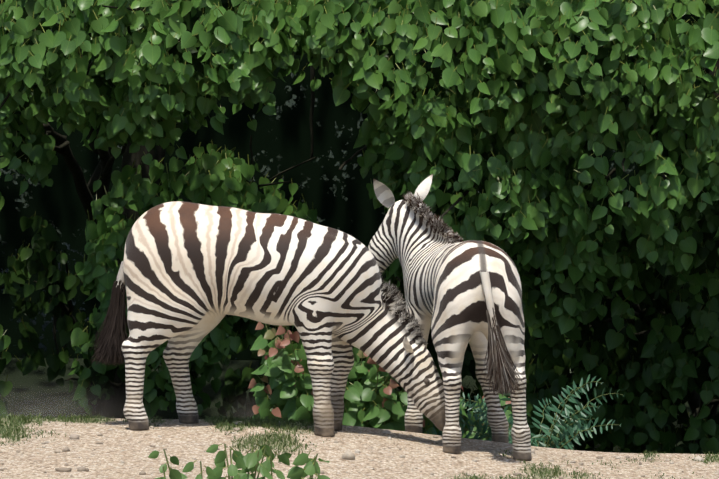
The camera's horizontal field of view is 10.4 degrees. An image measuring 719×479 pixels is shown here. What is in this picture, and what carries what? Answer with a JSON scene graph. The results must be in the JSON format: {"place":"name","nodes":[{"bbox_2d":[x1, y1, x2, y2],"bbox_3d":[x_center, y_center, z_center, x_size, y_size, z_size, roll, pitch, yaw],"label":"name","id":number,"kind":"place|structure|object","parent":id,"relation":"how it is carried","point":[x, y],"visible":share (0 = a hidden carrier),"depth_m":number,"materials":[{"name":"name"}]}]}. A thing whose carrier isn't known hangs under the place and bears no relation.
{"place":"outdoors","nodes":[
{"label":"outdoors","id":0,"kind":"place"},
{"bbox_2d":[0,380,120,417],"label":"dust haze","id":1,"kind":"object","parent":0,"point":[54,399],"visible":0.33,"depth_m":23.62,"materials":[{"name":"grey"}]},
{"bbox_2d":[0,28,718,478],"bbox_3d":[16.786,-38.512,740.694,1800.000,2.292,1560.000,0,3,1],"label":"ground","id":2,"kind":"structure","parent":0,"point":[108,456],"depth_m":21.59,"materials":[{"name":"beige sand"}]},
{"bbox_2d":[148,443,329,478],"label":"leafy plant","id":3,"kind":"object","parent":2,"relation":"on","point":[247,462],"depth_m":9.91,"materials":[{"name":"green plant"}]},
{"bbox_2d":[90,201,445,436],"bbox_3d":[-0.463,0.435,21.954,2.011,1.298,0.554,0,3,1],"label":"zebra","id":4,"kind":"object","parent":2,"relation":"on","point":[190,275],"visible":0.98,"depth_m":21.76},
{"bbox_2d":[248,322,423,430],"bbox_3d":[-0.108,1.118,23.122,1.106,1.279,0.602,0,3,1],"label":"shrub","id":5,"kind":"object","parent":2,"relation":"on","point":[360,407],"depth_m":22.97,"materials":[{"name":"green plant"}]},
{"bbox_2d":[0,421,703,478],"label":"pebbles","id":6,"kind":"object","parent":2,"relation":"on","point":[347,455],"visible":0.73,"depth_m":21.29,"materials":[{"name":"gravel"}]},
{"bbox_2d":[0,0,703,375],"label":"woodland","id":7,"kind":"object","parent":2,"relation":"on","point":[286,136],"depth_m":33.88,"materials":[{"name":"green plant"}]},
{"bbox_2d":[0,0,718,453],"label":"ivy hedge","id":8,"kind":"object","parent":2,"relation":"on","point":[576,230],"depth_m":27.96,"materials":[{"name":"green plant"}]},
{"bbox_2d":[0,412,718,478],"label":"turf grass","id":9,"kind":"structure","parent":2,"relation":"on","point":[223,421],"depth_m":21.87,"materials":[{"name":"green plant"}]},
{"bbox_2d":[368,174,531,460],"bbox_3d":[0.620,0.442,22.168,0.724,1.579,1.675,-1,4,-22],"label":"zebra","id":10,"kind":"object","parent":2,"relation":"on","point":[460,294],"visible":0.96,"depth_m":21.67},
{"bbox_2d":[422,385,511,439],"bbox_3d":[0.549,1.326,23.278,0.778,0.941,0.478,0,3,1],"label":"fern","id":11,"kind":"object","parent":2,"relation":"on","point":[426,420],"depth_m":23.25,"materials":[{"name":"green plant"}]},
{"bbox_2d":[422,422,547,446],"bbox_3d":[0.719,1.308,23.026,0.971,0.480,0.572,2,4,33],"label":"fern","id":12,"kind":"object","parent":2,"relation":"on","point":[532,438],"depth_m":22.95,"materials":[{"name":"green plant"}]},
{"bbox_2d":[433,374,624,449],"bbox_3d":[0.984,1.092,22.947,1.120,0.664,0.820,0,3,1],"label":"fern","id":13,"kind":"object","parent":2,"relation":"on","point":[569,430],"depth_m":22.87,"materials":[{"name":"green plant"}]}
]}

